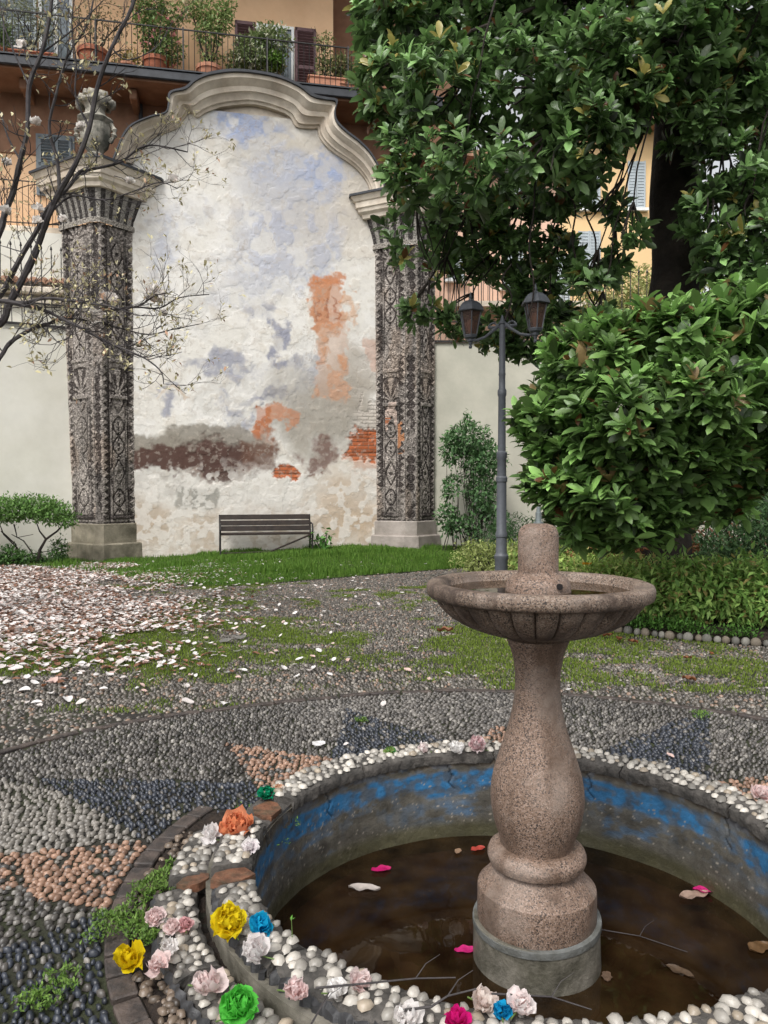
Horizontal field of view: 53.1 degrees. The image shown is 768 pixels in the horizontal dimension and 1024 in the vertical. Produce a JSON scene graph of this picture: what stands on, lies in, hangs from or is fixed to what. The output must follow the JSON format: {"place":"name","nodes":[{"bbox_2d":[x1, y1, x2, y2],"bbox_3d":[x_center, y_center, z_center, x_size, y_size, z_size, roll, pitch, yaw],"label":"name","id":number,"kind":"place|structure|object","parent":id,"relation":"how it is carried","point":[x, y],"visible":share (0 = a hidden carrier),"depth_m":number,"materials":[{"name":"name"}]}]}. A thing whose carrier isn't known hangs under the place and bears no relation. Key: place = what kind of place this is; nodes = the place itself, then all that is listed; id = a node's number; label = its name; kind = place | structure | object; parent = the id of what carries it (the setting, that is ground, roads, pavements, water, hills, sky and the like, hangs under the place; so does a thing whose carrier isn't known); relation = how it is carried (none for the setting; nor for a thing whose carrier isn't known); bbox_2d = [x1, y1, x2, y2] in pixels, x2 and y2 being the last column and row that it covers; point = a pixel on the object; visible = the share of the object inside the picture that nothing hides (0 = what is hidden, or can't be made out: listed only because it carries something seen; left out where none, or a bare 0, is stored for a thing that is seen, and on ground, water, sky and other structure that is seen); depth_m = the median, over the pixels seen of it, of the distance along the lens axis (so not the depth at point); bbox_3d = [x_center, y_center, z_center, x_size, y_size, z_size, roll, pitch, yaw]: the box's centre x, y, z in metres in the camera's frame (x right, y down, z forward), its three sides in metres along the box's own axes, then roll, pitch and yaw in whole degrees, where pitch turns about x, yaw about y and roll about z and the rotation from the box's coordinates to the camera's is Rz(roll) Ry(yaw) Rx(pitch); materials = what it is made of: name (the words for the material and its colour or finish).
{"place":"outdoors","nodes":[
{"label":"outdoors","id":0,"kind":"place"},
{"bbox_2d":[131,809,244,1023],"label":"soil","id":1,"kind":"structure","parent":0,"point":[214,816],"depth_m":2.63,"materials":[{"name":"soil"}]},
{"bbox_2d":[113,939,144,973],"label":"paper flower","id":2,"kind":"object","parent":1,"relation":"on","point":[127,959],"visible":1,"depth_m":2.38,"materials":[{"name":"paper"}]},
{"bbox_2d":[120,904,160,945],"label":"weed","id":3,"kind":"object","parent":1,"relation":"on","point":[138,924],"visible":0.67,"depth_m":2.58,"materials":[{"name":"green plant"}]},
{"bbox_2d":[128,854,176,896],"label":"weed","id":4,"kind":"object","parent":1,"relation":"on","point":[153,877],"visible":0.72,"depth_m":2.91,"materials":[{"name":"green plant"}]},
{"bbox_2d":[3,542,485,585],"bbox_3d":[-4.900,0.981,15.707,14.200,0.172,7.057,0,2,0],"label":"lawn","id":5,"kind":"structure","parent":0,"point":[114,568],"depth_m":14.29,"materials":[{"name":"plant"}]},
{"bbox_2d":[0,533,72,565],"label":"shrub","id":6,"kind":"object","parent":5,"relation":"on","point":[21,556],"visible":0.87,"depth_m":15.33,"materials":[{"name":"green plant"}]},
{"bbox_2d":[0,490,81,561],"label":"box shrub","id":7,"kind":"object","parent":5,"relation":"on","point":[45,510],"visible":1,"depth_m":15.17,"materials":[{"name":"green plant"}]},
{"bbox_2d":[219,514,313,553],"bbox_3d":[-2.597,0.498,16.967,2.040,0.874,0.732,0,2,-13],"label":"park bench","id":8,"kind":"object","parent":5,"relation":"on","point":[288,524],"visible":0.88,"depth_m":17.11,"materials":[{"name":"brown wood"}]},
{"bbox_2d":[308,527,333,549],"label":"wild plant","id":9,"kind":"object","parent":5,"relation":"on","point":[326,538],"visible":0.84,"depth_m":17.20,"materials":[{"name":"green plant"}]},
{"bbox_2d":[432,408,512,550],"bbox_3d":[2.024,-0.699,17.302,1.922,3.329,1.368,0,2,0],"label":"climbing shrub","id":10,"kind":"object","parent":5,"relation":"on","point":[480,454],"visible":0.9,"depth_m":17.14,"materials":[{"name":"green plant"}]},
{"bbox_2d":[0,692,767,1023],"bbox_3d":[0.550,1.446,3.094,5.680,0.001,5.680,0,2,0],"label":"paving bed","id":11,"kind":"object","parent":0,"point":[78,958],"visible":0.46,"depth_m":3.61,"materials":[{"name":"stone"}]},
{"bbox_2d":[104,805,212,1023],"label":"paving border","id":12,"kind":"object","parent":11,"relation":"on","point":[126,1002],"visible":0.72,"depth_m":2.59,"materials":[{"name":"stone"}]},
{"bbox_2d":[80,902,133,943],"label":"weed","id":13,"kind":"object","parent":12,"relation":"on","point":[100,916],"visible":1,"depth_m":2.64,"materials":[{"name":"green plant"}]},
{"bbox_2d":[105,886,155,928],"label":"weed","id":14,"kind":"object","parent":12,"relation":"on","point":[147,898],"visible":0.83,"depth_m":2.79,"materials":[{"name":"green plant"}]},
{"bbox_2d":[0,688,767,754],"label":"paving border","id":15,"kind":"object","parent":11,"relation":"on","point":[4,751],"visible":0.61,"depth_m":5.39,"materials":[{"name":"stone"}]},
{"bbox_2d":[0,566,767,1023],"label":"path","id":16,"kind":"structure","parent":0,"point":[38,721],"depth_m":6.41,"materials":[{"name":"stone"}]},
{"bbox_2d":[11,958,83,1011],"bbox_3d":[-1.007,1.429,2.317,0.160,0.057,0.230,0,2,16],"label":"weed","id":17,"kind":"object","parent":16,"relation":"on","point":[34,994],"visible":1,"depth_m":2.30,"materials":[{"name":"green plant"}]},
{"bbox_2d":[0,0,245,402],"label":"flowering magnolia","id":18,"kind":"object","parent":16,"relation":"on","point":[89,313],"visible":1,"depth_m":8.18,"materials":[{"name":"brown plant"}]},
{"bbox_2d":[0,557,443,662],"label":"petal carpet","id":19,"kind":"object","parent":16,"relation":"on","point":[24,584],"visible":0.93,"depth_m":9.57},
{"bbox_2d":[0,582,767,713],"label":"moss grass","id":20,"kind":"structure","parent":16,"relation":"on","point":[162,640],"depth_m":7.11,"materials":[{"name":"plant"}]},
{"bbox_2d":[457,284,549,569],"bbox_3d":[1.531,-0.839,9.980,1.264,4.135,0.339,1,2,28],"label":"street lamp","id":21,"kind":"object","parent":16,"relation":"on","point":[470,306],"visible":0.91,"depth_m":9.94,"materials":[{"name":"metal"}]},
{"bbox_2d":[622,551,767,643],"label":"planting bed","id":22,"kind":"object","parent":16,"relation":"on","point":[713,634],"visible":0.19,"depth_m":8.01,"materials":[{"name":"plant"}]},
{"bbox_2d":[448,535,513,572],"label":"border shrub","id":23,"kind":"object","parent":22,"relation":"on","point":[480,564],"visible":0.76,"depth_m":13.37,"materials":[{"name":"green plant"}]},
{"bbox_2d":[467,511,561,560],"bbox_3d":[2.628,0.568,14.816,2.065,1.200,1.836,0,2,0],"label":"shade shrub","id":24,"kind":"object","parent":22,"relation":"on","point":[511,533],"visible":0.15,"depth_m":14.80,"materials":[{"name":"green plant"}]},
{"bbox_2d":[492,542,565,569],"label":"border shrub","id":25,"kind":"object","parent":22,"relation":"on","point":[514,548],"visible":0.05,"depth_m":12.14,"materials":[{"name":"green plant"}]},
{"bbox_2d":[507,535,585,572],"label":"border shrub","id":26,"kind":"object","parent":22,"relation":"on","point":[512,565],"visible":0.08,"depth_m":11.12,"materials":[{"name":"green plant"}]},
{"bbox_2d":[342,0,767,595],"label":"evergreen magnolia","id":27,"kind":"object","parent":22,"relation":"on","point":[670,454],"visible":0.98,"depth_m":8.49,"materials":[{"name":"green plant"}]},
{"bbox_2d":[559,547,638,574],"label":"border shrub","id":28,"kind":"object","parent":22,"relation":"on","point":[574,560],"visible":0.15,"depth_m":10.03,"materials":[{"name":"green plant"}]},
{"bbox_2d":[568,552,680,616],"bbox_3d":[2.919,0.870,9.271,1.527,1.011,1.502,0,2,0],"label":"border shrub","id":29,"kind":"object","parent":22,"relation":"on","point":[610,566],"visible":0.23,"depth_m":9.08,"materials":[{"name":"green plant"}]},
{"bbox_2d":[614,544,762,626],"bbox_3d":[3.385,0.854,8.705,1.545,1.031,1.616,0,2,0],"label":"border shrub","id":30,"kind":"object","parent":22,"relation":"on","point":[673,605],"visible":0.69,"depth_m":8.33,"materials":[{"name":"green plant"}]},
{"bbox_2d":[623,613,764,636],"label":"ground cover","id":31,"kind":"object","parent":22,"relation":"on","point":[668,623],"visible":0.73,"depth_m":7.93,"materials":[{"name":"green plant"}]},
{"bbox_2d":[678,547,767,627],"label":"border shrub","id":32,"kind":"object","parent":22,"relation":"on","point":[746,615],"visible":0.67,"depth_m":8.04,"materials":[{"name":"green plant"}]},
{"bbox_2d":[691,529,756,568],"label":"shade shrub","id":33,"kind":"object","parent":22,"relation":"on","point":[696,538],"visible":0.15,"depth_m":10.61,"materials":[{"name":"green plant"}]},
{"bbox_2d":[691,501,767,564],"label":"shade shrub","id":34,"kind":"object","parent":22,"relation":"on","point":[725,531],"visible":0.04,"depth_m":12.71,"materials":[{"name":"green plant"}]},
{"bbox_2d":[702,495,767,564],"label":"shade shrub","id":35,"kind":"object","parent":22,"relation":"on","point":[746,536],"visible":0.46,"depth_m":10.12,"materials":[{"name":"green plant"}]},
{"bbox_2d":[720,540,767,624],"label":"border shrub","id":36,"kind":"object","parent":22,"relation":"on","point":[757,558],"visible":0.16,"depth_m":8.31,"materials":[{"name":"green plant"}]},
{"bbox_2d":[735,492,767,557],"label":"shade shrub","id":37,"kind":"object","parent":22,"relation":"on","point":[753,519],"visible":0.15,"depth_m":10.72,"materials":[{"name":"green plant"}]},
{"bbox_2d":[691,708,712,719],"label":"weed","id":38,"kind":"object","parent":16,"relation":"on","point":[701,713],"visible":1,"depth_m":5.19,"materials":[{"name":"green plant"}]},
{"bbox_2d":[692,511,767,562],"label":"lattice fence","id":39,"kind":"object","parent":16,"relation":"on","point":[698,530],"depth_m":14.54,"materials":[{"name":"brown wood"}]},
{"bbox_2d":[750,637,760,646],"bbox_3d":[3.631,1.272,7.506,0.101,0.092,0.081,0,2,0],"label":"edging stone","id":40,"kind":"object","parent":16,"relation":"on","point":[756,641],"visible":0.98,"depth_m":7.47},
{"bbox_2d":[149,739,767,1023],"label":"fountain basin","id":41,"kind":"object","parent":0,"point":[695,829],"depth_m":3.52,"materials":[{"name":"stone"}]},
{"bbox_2d":[144,906,166,926],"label":"paper flower","id":42,"kind":"object","parent":41,"relation":"on","point":[154,915],"visible":1,"depth_m":2.60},
{"bbox_2d":[144,949,170,977],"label":"paper flower","id":43,"kind":"object","parent":41,"relation":"on","point":[158,960],"visible":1,"depth_m":2.32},
{"bbox_2d":[161,936,178,956],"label":"paper flower","id":44,"kind":"object","parent":41,"relation":"on","point":[170,944],"visible":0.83,"depth_m":2.40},
{"bbox_2d":[162,918,179,935],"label":"paper flower","id":45,"kind":"object","parent":41,"relation":"on","point":[170,926],"visible":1,"depth_m":2.52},
{"bbox_2d":[176,916,194,932],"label":"paper flower","id":46,"kind":"object","parent":41,"relation":"on","point":[186,923],"visible":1,"depth_m":2.53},
{"bbox_2d":[188,965,228,995],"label":"paper flower","id":47,"kind":"object","parent":41,"relation":"on","point":[205,982],"visible":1,"depth_m":2.21,"materials":[{"name":"paper"}]},
{"bbox_2d":[200,822,221,845],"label":"paper flower","id":48,"kind":"object","parent":41,"relation":"on","point":[210,832],"visible":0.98,"depth_m":3.12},
{"bbox_2d":[210,900,246,942],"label":"paper flower","id":49,"kind":"object","parent":41,"relation":"on","point":[228,921],"visible":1,"depth_m":2.41,"materials":[{"name":"paper"}]},
{"bbox_2d":[219,804,253,834],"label":"paper flower","id":50,"kind":"object","parent":41,"relation":"on","point":[236,820],"visible":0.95,"depth_m":3.16,"materials":[{"name":"paper"}]},
{"bbox_2d":[215,983,258,1023],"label":"paper flower","id":51,"kind":"object","parent":41,"relation":"on","point":[239,1003],"visible":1,"depth_m":2.11,"materials":[{"name":"paper"}]},
{"bbox_2d":[241,836,259,853],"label":"paper flower","id":52,"kind":"object","parent":41,"relation":"on","point":[251,845],"visible":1,"depth_m":2.99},
{"bbox_2d":[242,932,273,964],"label":"paper flower","id":53,"kind":"object","parent":41,"relation":"on","point":[255,947],"visible":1,"depth_m":2.29,"materials":[{"name":"paper"}]},
{"bbox_2d":[249,910,273,936],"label":"paper flower","id":54,"kind":"object","parent":41,"relation":"on","point":[260,921],"visible":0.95,"depth_m":2.42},
{"bbox_2d":[255,785,274,799],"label":"paper flower","id":55,"kind":"object","parent":41,"relation":"on","point":[268,790],"visible":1,"depth_m":3.56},
{"bbox_2d":[277,975,308,1000],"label":"paper flower","id":56,"kind":"object","parent":41,"relation":"on","point":[295,988],"visible":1,"depth_m":2.12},
{"bbox_2d":[310,984,345,1023],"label":"twig","id":57,"kind":"object","parent":41,"relation":"on","point":[322,1004],"visible":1,"depth_m":2.03,"materials":[{"name":"wood"}]},
{"bbox_2d":[321,977,347,998],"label":"paper flower","id":58,"kind":"object","parent":41,"relation":"on","point":[341,990],"visible":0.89,"depth_m":2.12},
{"bbox_2d":[349,966,371,992],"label":"paper flower","id":59,"kind":"object","parent":41,"relation":"on","point":[358,976],"visible":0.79,"depth_m":2.16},
{"bbox_2d":[315,954,455,988],"bbox_3d":[0.007,1.289,2.140,0.396,0.062,0.027,0,2,-11],"label":"twig","id":60,"kind":"object","parent":41,"relation":"on","point":[346,985],"visible":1,"depth_m":2.13,"materials":[{"name":"wood"}]},
{"bbox_2d":[393,998,424,1023],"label":"paper flower","id":61,"kind":"object","parent":41,"relation":"on","point":[413,1016],"visible":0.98,"depth_m":2.01,"materials":[{"name":"paper"}]},
{"bbox_2d":[417,740,431,752],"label":"paper flower","id":62,"kind":"object","parent":41,"relation":"on","point":[423,747],"visible":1,"depth_m":4.13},
{"bbox_2d":[403,970,476,1011],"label":"twig","id":63,"kind":"object","parent":41,"relation":"on","point":[432,1005],"visible":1,"depth_m":2.01,"materials":[{"name":"wood"}]},
{"bbox_2d":[449,740,463,753],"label":"paper flower","id":64,"kind":"object","parent":41,"relation":"on","point":[456,747],"visible":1,"depth_m":4.10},
{"bbox_2d":[444,1003,471,1023],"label":"paper flower","id":65,"kind":"object","parent":41,"relation":"on","point":[456,1014],"visible":1,"depth_m":2.00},
{"bbox_2d":[468,734,488,752],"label":"paper flower","id":66,"kind":"object","parent":41,"relation":"on","point":[478,742],"visible":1,"depth_m":4.14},
{"bbox_2d":[467,983,498,1012],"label":"paper flower","id":67,"kind":"object","parent":41,"relation":"on","point":[483,999],"visible":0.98,"depth_m":2.06,"materials":[{"name":"paper"}]},
{"bbox_2d":[493,999,512,1022],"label":"paper flower","id":68,"kind":"object","parent":41,"relation":"on","point":[502,1010],"visible":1,"depth_m":2.03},
{"bbox_2d":[274,836,767,1023],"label":"water","id":69,"kind":"structure","parent":41,"relation":"in","point":[411,917],"depth_m":3.26,"materials":[{"name":"liquid"}]},
{"bbox_2d":[348,883,379,890],"bbox_3d":[-0.092,1.754,3.588,0.149,0.020,0.065,0,2,0],"label":"floating petal","id":70,"kind":"object","parent":69,"relation":"on","point":[359,886],"visible":1,"depth_m":3.60,"materials":[{"name":"white plant"}]},
{"bbox_2d":[371,865,390,870],"bbox_3d":[-0.014,1.752,3.769,0.098,0.013,0.061,0,2,0],"label":"floating petal","id":71,"kind":"object","parent":69,"relation":"on","point":[381,867],"visible":1,"depth_m":3.78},
{"bbox_2d":[454,944,472,952],"bbox_3d":[0.329,1.771,3.109,0.090,0.012,0.055,0,2,0],"label":"floating petal","id":72,"kind":"object","parent":69,"relation":"on","point":[464,948],"visible":0.84,"depth_m":3.12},
{"bbox_2d":[602,920,686,951],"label":"twig","id":73,"kind":"object","parent":69,"relation":"on","point":[641,936],"visible":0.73,"depth_m":3.21,"materials":[{"name":"wood"}]},
{"bbox_2d":[665,964,693,977],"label":"fallen leaf","id":74,"kind":"object","parent":69,"relation":"on","point":[677,969],"visible":1,"depth_m":2.98,"materials":[{"name":"brown plant"}]},
{"bbox_2d":[679,890,708,898],"bbox_3d":[1.423,1.756,3.524,0.147,0.020,0.066,0,2,-11],"label":"paper scrap","id":75,"kind":"object","parent":69,"relation":"on","point":[687,894],"visible":1,"depth_m":3.53,"materials":[{"name":"beige paper"}]},
{"bbox_2d":[748,941,767,952],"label":"fallen leaf","id":76,"kind":"object","parent":69,"relation":"on","point":[759,946],"visible":1,"depth_m":3.13,"materials":[{"name":"brown plant"}]},
{"bbox_2d":[506,984,536,1019],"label":"paper flower","id":77,"kind":"object","parent":41,"relation":"on","point":[522,1002],"visible":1,"depth_m":2.05,"materials":[{"name":"paper"}]},
{"bbox_2d":[427,507,655,996],"bbox_3d":[0.610,0.975,3.060,0.882,1.993,0.882,0,2,0],"label":"fountain","id":78,"kind":"object","parent":41,"relation":"on","point":[537,924],"visible":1,"depth_m":2.92,"materials":[{"name":"stone"}]},
{"bbox_2d":[491,972,591,1009],"bbox_3d":[0.422,1.310,2.096,0.273,0.062,0.071,0,2,-2],"label":"twig","id":79,"kind":"object","parent":41,"relation":"on","point":[505,994],"visible":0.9,"depth_m":2.09,"materials":[{"name":"wood"}]},
{"bbox_2d":[750,784,767,800],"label":"paper flower","id":80,"kind":"object","parent":41,"relation":"on","point":[758,791],"visible":1,"depth_m":3.50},
{"bbox_2d":[406,118,654,339],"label":"town house","id":81,"kind":"structure","parent":0,"point":[642,193],"depth_m":26.66,"materials":[{"name":"paint"}]},
{"bbox_2d":[578,231,602,291],"bbox_3d":[7.121,-8.698,26.658,0.965,2.089,0.240,0,2,0],"label":"window","id":82,"kind":"structure","parent":81,"relation":"in","point":[587,236],"depth_m":26.62,"materials":[{"name":"white wood"}]},
{"bbox_2d":[627,161,648,211],"bbox_3d":[8.741,-11.272,26.583,0.796,1.720,0.240,0,2,0],"label":"window","id":83,"kind":"structure","parent":81,"relation":"in","point":[640,192],"depth_m":26.56,"materials":[{"name":"white wood"}]},
{"bbox_2d":[400,2,766,292],"label":"sky","id":84,"kind":"structure","parent":0,"point":[726,163],"materials":[{"name":"white"}]},
{"label":"ground","id":85,"kind":"structure","parent":0,"visible":0},
{"bbox_2d":[0,230,64,328],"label":"annexe","id":86,"kind":"structure","parent":85,"relation":"on","point":[50,239],"depth_m":16.93,"materials":[{"name":"paint"}]},
{"bbox_2d":[0,324,72,558],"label":"garden wall","id":87,"kind":"structure","parent":85,"relation":"on","point":[34,438],"depth_m":16.53,"materials":[{"name":"paint"}]},
{"bbox_2d":[0,240,65,328],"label":"iron fence","id":88,"kind":"object","parent":87,"relation":"on","point":[18,323],"visible":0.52,"depth_m":16.57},
{"bbox_2d":[0,0,451,233],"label":"apartment building","id":89,"kind":"structure","parent":85,"relation":"on","point":[149,87],"depth_m":18.02,"materials":[{"name":"paint"}]},
{"bbox_2d":[0,16,14,50],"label":"potted shrub","id":90,"kind":"object","parent":89,"relation":"on","point":[9,35],"visible":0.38,"depth_m":17.04,"materials":[{"name":"green plant"}]},
{"bbox_2d":[0,0,65,56],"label":"planter box","id":91,"kind":"object","parent":89,"relation":"on","point":[39,33],"visible":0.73,"depth_m":17.18,"materials":[{"name":"ceramic"}]},
{"bbox_2d":[0,0,72,57],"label":"window","id":92,"kind":"structure","parent":89,"relation":"in","point":[63,53],"depth_m":17.92,"materials":[{"name":"grey glass"}]},
{"bbox_2d":[36,133,74,195],"bbox_3d":[-7.710,-8.132,18.030,0.851,1.419,0.119,0,2,-11],"label":"window","id":93,"kind":"structure","parent":89,"relation":"in","point":[62,144],"depth_m":17.96,"materials":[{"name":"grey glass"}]},
{"bbox_2d":[67,0,129,60],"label":"potted shrub","id":94,"kind":"object","parent":89,"relation":"on","point":[83,50],"visible":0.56,"depth_m":17.39,"materials":[{"name":"green plant"}]},
{"bbox_2d":[111,47,142,64],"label":"potted shrub","id":95,"kind":"object","parent":89,"relation":"on","point":[133,62],"visible":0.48,"depth_m":17.49,"materials":[{"name":"green plant"}]},
{"bbox_2d":[128,0,188,68],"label":"potted camellia","id":96,"kind":"object","parent":89,"relation":"on","point":[152,15],"visible":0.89,"depth_m":17.60,"materials":[{"name":"plant"}]},
{"bbox_2d":[178,0,238,71],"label":"potted tree","id":97,"kind":"object","parent":89,"relation":"on","point":[207,23],"visible":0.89,"depth_m":17.89,"materials":[{"name":"green plant"}]},
{"bbox_2d":[219,19,295,74],"bbox_3d":[-2.977,-10.817,18.250,1.822,1.660,1.078,0,2,0],"label":"potted shrub","id":98,"kind":"object","parent":89,"relation":"on","point":[272,33],"visible":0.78,"depth_m":18.08,"materials":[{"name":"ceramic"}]},
{"bbox_2d":[261,48,288,72],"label":"potted shrub","id":99,"kind":"object","parent":89,"relation":"on","point":[274,59],"visible":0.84,"depth_m":18.01,"materials":[{"name":"green plant"}]},
{"bbox_2d":[235,20,315,81],"bbox_3d":[-2.670,-11.042,18.962,1.982,1.908,0.089,0,2,-11],"label":"window","id":100,"kind":"structure","parent":89,"relation":"in","point":[301,34],"depth_m":19.03,"materials":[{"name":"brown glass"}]},
{"bbox_2d":[307,26,354,85],"bbox_3d":[-1.272,-10.807,18.463,1.214,1.628,0.859,0,2,0],"label":"planter box","id":101,"kind":"object","parent":89,"relation":"on","point":[320,78],"visible":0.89,"depth_m":18.41,"materials":[{"name":"ceramic"}]},
{"bbox_2d":[336,59,386,88],"bbox_3d":[-0.546,-10.555,18.696,1.380,1.111,0.979,0,2,0],"label":"planter box","id":102,"kind":"object","parent":89,"relation":"on","point":[345,83],"visible":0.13,"depth_m":18.45,"materials":[{"name":"ceramic"}]},
{"bbox_2d":[28,68,439,560],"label":"fresco wall","id":103,"kind":"structure","parent":85,"relation":"on","point":[317,403],"depth_m":17.33,"materials":[{"name":"paint"}]},
{"bbox_2d":[74,87,116,154],"bbox_3d":[-6.160,-8.118,16.390,0.869,1.754,0.728,-1,2,-22],"label":"stone urn","id":104,"kind":"object","parent":103,"relation":"on","point":[103,127],"visible":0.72,"depth_m":16.21,"materials":[{"name":"stone"}]},
{"bbox_2d":[434,343,763,551],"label":"garden wall","id":105,"kind":"structure","parent":85,"relation":"on","point":[466,377],"depth_m":18.36,"materials":[{"name":"paint"}]},
{"bbox_2d":[435,269,704,342],"bbox_3d":[8.563,-4.960,18.434,14.873,1.840,0.332,0,2,0],"label":"iron fence","id":106,"kind":"object","parent":105,"relation":"on","point":[444,341],"visible":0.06,"depth_m":18.53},
{"bbox_2d":[561,261,651,324],"bbox_3d":[6.830,-3.126,21.910,3.788,8.118,2.473,0,2,0],"label":"garden tree","id":107,"kind":"object","parent":85,"relation":"on","point":[642,286],"visible":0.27,"depth_m":21.41,"materials":[{"name":"green plant"}]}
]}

